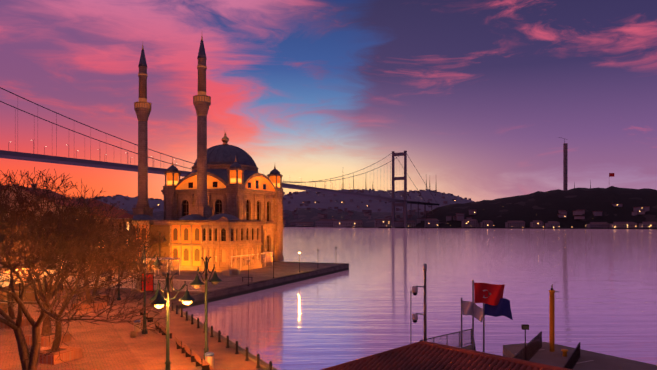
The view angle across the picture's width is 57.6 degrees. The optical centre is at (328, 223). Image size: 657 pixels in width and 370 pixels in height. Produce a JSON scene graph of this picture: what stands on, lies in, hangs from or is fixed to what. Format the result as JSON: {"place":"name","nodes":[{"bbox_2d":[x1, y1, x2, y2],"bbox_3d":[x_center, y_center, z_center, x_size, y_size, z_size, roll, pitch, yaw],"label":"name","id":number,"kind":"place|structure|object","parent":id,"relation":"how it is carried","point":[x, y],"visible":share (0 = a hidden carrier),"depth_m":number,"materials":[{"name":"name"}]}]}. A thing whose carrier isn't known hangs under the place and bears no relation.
{"place":"outdoors","nodes":[
{"label":"outdoors","id":0,"kind":"place"},
{"bbox_2d":[0,265,348,369],"bbox_3d":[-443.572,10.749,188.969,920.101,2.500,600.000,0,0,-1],"label":"plaza ground","id":1,"kind":"structure","parent":0,"point":[102,345],"depth_m":51.84,"materials":[{"name":"beige stone"}]},
{"bbox_2d":[0,268,62,312],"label":"market stalls","id":2,"kind":"object","parent":1,"relation":"on","point":[30,295],"visible":0.27,"depth_m":73.10,"materials":[{"name":"white metal"}]},
{"bbox_2d":[0,207,66,318],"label":"bare tree","id":3,"kind":"object","parent":1,"relation":"on","point":[11,313],"visible":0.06,"depth_m":55.21,"materials":[{"name":"brown plant"}]},
{"bbox_2d":[7,209,84,291],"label":"bare tree","id":4,"kind":"object","parent":1,"relation":"on","point":[51,258],"depth_m":82.16,"materials":[{"name":"brown plant"}]},
{"bbox_2d":[0,294,109,364],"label":"tree planters","id":5,"kind":"object","parent":1,"relation":"on","point":[67,353],"visible":0.48,"depth_m":46.06,"materials":[{"name":"stone"}]},
{"bbox_2d":[0,184,133,276],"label":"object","id":6,"kind":"structure","parent":1,"relation":"on","point":[125,216],"depth_m":117.70,"materials":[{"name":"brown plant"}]},
{"bbox_2d":[0,190,147,334],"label":"bare tree","id":7,"kind":"object","parent":1,"relation":"on","point":[46,330],"visible":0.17,"depth_m":47.70,"materials":[{"name":"brown plant"}]},
{"bbox_2d":[3,203,149,302],"bbox_3d":[-26.789,3.503,64.073,16.192,11.992,13.035,0,0,-1],"label":"bare tree","id":8,"kind":"object","parent":1,"relation":"on","point":[87,294],"visible":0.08,"depth_m":64.83,"materials":[{"name":"brown plant"}]},
{"bbox_2d":[0,167,167,369],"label":"bare tree","id":9,"kind":"object","parent":1,"relation":"on","point":[29,361],"visible":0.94,"depth_m":33.71,"materials":[{"name":"brown plant"}]},
{"bbox_2d":[0,181,176,350],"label":"bare tree","id":10,"kind":"object","parent":1,"relation":"on","point":[57,340],"visible":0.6,"depth_m":40.27,"materials":[{"name":"brown plant"}]},
{"bbox_2d":[88,209,151,295],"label":"bare tree","id":11,"kind":"object","parent":1,"relation":"on","point":[94,291],"visible":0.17,"depth_m":74.33,"materials":[{"name":"brown plant"}]},
{"bbox_2d":[141,273,153,291],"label":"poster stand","id":12,"kind":"object","parent":1,"relation":"on","point":[150,287],"visible":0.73,"depth_m":82.26,"materials":[{"name":"red"}]},
{"bbox_2d":[165,261,348,369],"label":"quay coping","id":13,"kind":"object","parent":1,"relation":"on","point":[250,355],"visible":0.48,"depth_m":77.65,"materials":[{"name":"stone"}]},
{"bbox_2d":[53,262,340,369],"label":"paving","id":14,"kind":"structure","parent":0,"point":[148,350],"depth_m":52.78,"materials":[{"name":"beige stone"}]},
{"bbox_2d":[1,271,204,291],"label":"wall","id":15,"kind":"structure","parent":14,"relation":"on","point":[171,289],"depth_m":84.67,"materials":[{"name":"stone"}]},
{"bbox_2d":[102,227,177,276],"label":"bare tree","id":16,"kind":"object","parent":14,"relation":"on","point":[121,275],"visible":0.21,"depth_m":91.55,"materials":[{"name":"brown plant"}]},
{"bbox_2d":[139,228,174,270],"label":"bare tree","id":17,"kind":"object","parent":14,"relation":"on","point":[153,244],"visible":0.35,"depth_m":120.45,"materials":[{"name":"brown plant"}]},
{"bbox_2d":[106,231,221,369],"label":"street lamps","id":18,"kind":"object","parent":14,"relation":"on","point":[187,298],"visible":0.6,"depth_m":38.41,"materials":[{"name":"teal"}]},
{"bbox_2d":[130,320,213,367],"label":"litter bins","id":19,"kind":"object","parent":14,"relation":"on","point":[209,357],"visible":0.77,"depth_m":39.07,"materials":[{"name":"grey metal"}]},
{"bbox_2d":[139,306,214,369],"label":"benches","id":20,"kind":"object","parent":14,"relation":"on","point":[193,355],"visible":0.81,"depth_m":42.31,"materials":[{"name":"brown wood"}]},
{"bbox_2d":[131,36,284,271],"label":"mosque","id":21,"kind":"structure","parent":14,"relation":"on","point":[223,202],"depth_m":129.31,"materials":[{"name":"stone"}]},
{"bbox_2d":[146,252,272,281],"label":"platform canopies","id":22,"kind":"object","parent":14,"relation":"on","point":[230,272],"visible":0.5,"depth_m":109.40,"materials":[{"name":"white paint"}]},
{"bbox_2d":[164,302,284,369],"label":"bollards","id":23,"kind":"object","parent":14,"relation":"on","point":[237,346],"visible":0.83,"depth_m":47.41,"materials":[{"name":"black metal"}]},
{"bbox_2d":[247,247,336,285],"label":"lamp posts","id":24,"kind":"object","parent":14,"relation":"on","point":[273,256],"visible":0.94,"depth_m":103.21,"materials":[{"name":"black metal"}]},
{"bbox_2d":[0,87,438,227],"bbox_3d":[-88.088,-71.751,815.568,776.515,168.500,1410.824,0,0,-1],"label":"suspension bridge","id":25,"kind":"structure","parent":0,"point":[8,154],"depth_m":643.75,"materials":[{"name":"silver metal"}]},
{"bbox_2d":[127,208,429,226],"bbox_3d":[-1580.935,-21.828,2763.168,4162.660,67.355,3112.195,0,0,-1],"label":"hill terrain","id":26,"kind":"structure","parent":0,"point":[306,215],"depth_m":1740.89,"materials":[{"name":"black"}]},
{"bbox_2d":[283,208,446,224],"bbox_3d":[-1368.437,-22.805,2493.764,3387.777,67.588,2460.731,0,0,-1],"label":"buildings","id":27,"kind":"structure","parent":26,"relation":"on","point":[365,212],"depth_m":1665.98,"materials":[{"name":"grey"}]},
{"bbox_2d":[283,219,656,228],"bbox_3d":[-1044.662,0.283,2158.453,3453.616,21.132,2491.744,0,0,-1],"label":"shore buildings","id":28,"kind":"structure","parent":26,"relation":"on","point":[434,223],"depth_m":1248.31,"materials":[{"name":"black"}]},
{"bbox_2d":[94,189,473,212],"bbox_3d":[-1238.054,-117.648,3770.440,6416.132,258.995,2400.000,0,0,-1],"label":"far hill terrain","id":29,"kind":"structure","parent":0,"point":[298,199],"depth_m":3252.94,"materials":[{"name":"black"}]},
{"bbox_2d":[94,189,477,211],"bbox_3d":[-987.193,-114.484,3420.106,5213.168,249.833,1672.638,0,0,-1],"label":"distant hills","id":30,"kind":"structure","parent":29,"relation":"on","point":[305,202],"depth_m":3422.23,"materials":[{"name":"grey"}]},
{"bbox_2d":[0,0,656,201],"label":"sky","id":31,"kind":"structure","parent":0,"point":[480,96],"materials":[{"name":"purple"}]},
{"bbox_2d":[180,227,656,369],"bbox_3d":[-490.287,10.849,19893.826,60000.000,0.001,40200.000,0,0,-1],"label":"water","id":32,"kind":"structure","parent":0,"point":[603,282],"depth_m":89.45,"materials":[{"name":"purple liquid"}]},
{"bbox_2d":[549,284,567,356],"bbox_3d":[16.112,7.909,41.863,0.685,7.180,1.994,0,0,-1],"label":"mooring pile","id":33,"kind":"object","parent":32,"relation":"in","point":[552,321],"visible":1,"depth_m":42.51,"materials":[{"name":"orange paint"}]},
{"bbox_2d":[503,342,656,369],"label":"pier","id":34,"kind":"structure","parent":32,"relation":"on","point":[589,360],"depth_m":40.05,"materials":[{"name":"grey concrete"}]},
{"bbox_2d":[410,264,426,343],"bbox_3d":[4.430,5.749,31.183,0.740,7.500,3.875,0,0,-1],"label":"cctv mast","id":35,"kind":"object","parent":34,"relation":"on","point":[414,291],"visible":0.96,"depth_m":29.34,"materials":[{"name":"silver metal"}]},
{"bbox_2d":[461,280,484,351],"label":"flagpoles","id":36,"kind":"object","parent":34,"relation":"on","point":[473,320],"visible":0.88,"depth_m":36.26,"materials":[{"name":"silver metal"}]},
{"bbox_2d":[462,301,482,321],"bbox_3d":[8.770,5.375,36.377,1.227,1.312,0.456,0,0,9],"label":"flag","id":37,"kind":"object","parent":36,"relation":"attached to","point":[467,309],"visible":0.77,"depth_m":36.28,"materials":[{"name":"white fabric"}]},
{"bbox_2d":[474,283,504,304],"bbox_3d":[9.764,4.301,36.322,1.852,1.378,0.544,0,0,-1],"label":"flag","id":38,"kind":"object","parent":36,"relation":"attached to","point":[493,293],"visible":0.94,"depth_m":36.26,"materials":[{"name":"red fabric"}]},
{"bbox_2d":[485,298,512,319],"bbox_3d":[10.361,5.208,36.523,1.640,1.381,0.525,0,0,-1],"label":"flag","id":39,"kind":"object","parent":36,"relation":"attached to","point":[502,308],"visible":0.88,"depth_m":36.53,"materials":[{"name":"blue fabric"}]},
{"bbox_2d":[420,329,579,368],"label":"railings","id":40,"kind":"object","parent":34,"relation":"on","point":[532,347],"visible":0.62,"depth_m":41.49,"materials":[{"name":"black metal"}]},
{"bbox_2d":[521,324,528,359],"bbox_3d":[12.487,7.799,37.897,0.420,2.700,0.220,0,0,-1],"label":"sign post","id":41,"kind":"object","parent":34,"relation":"on","point":[525,327],"visible":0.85,"depth_m":37.87,"materials":[{"name":"black metal"}]},
{"bbox_2d":[321,341,572,369],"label":"tiled roof","id":42,"kind":"structure","parent":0,"point":[423,355],"depth_m":23.60,"materials":[{"name":"red tile"}]},
{"bbox_2d":[415,186,656,227],"bbox_3d":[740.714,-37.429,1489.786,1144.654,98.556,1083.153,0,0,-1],"label":"hill terrain","id":43,"kind":"structure","parent":0,"point":[543,207],"depth_m":1271.84,"materials":[{"name":"plant"}]},
{"bbox_2d":[342,137,590,190],"bbox_3d":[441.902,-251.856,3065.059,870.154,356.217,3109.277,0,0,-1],"label":"towers","id":44,"kind":"structure","parent":43,"relation":"on","point":[565,166],"depth_m":1814.05,"materials":[{"name":"black concrete"}]},
{"bbox_2d":[417,204,649,226],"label":"houses","id":45,"kind":"structure","parent":43,"relation":"on","point":[563,213],"depth_m":1197.61,"materials":[{"name":"grey"}]}
]}

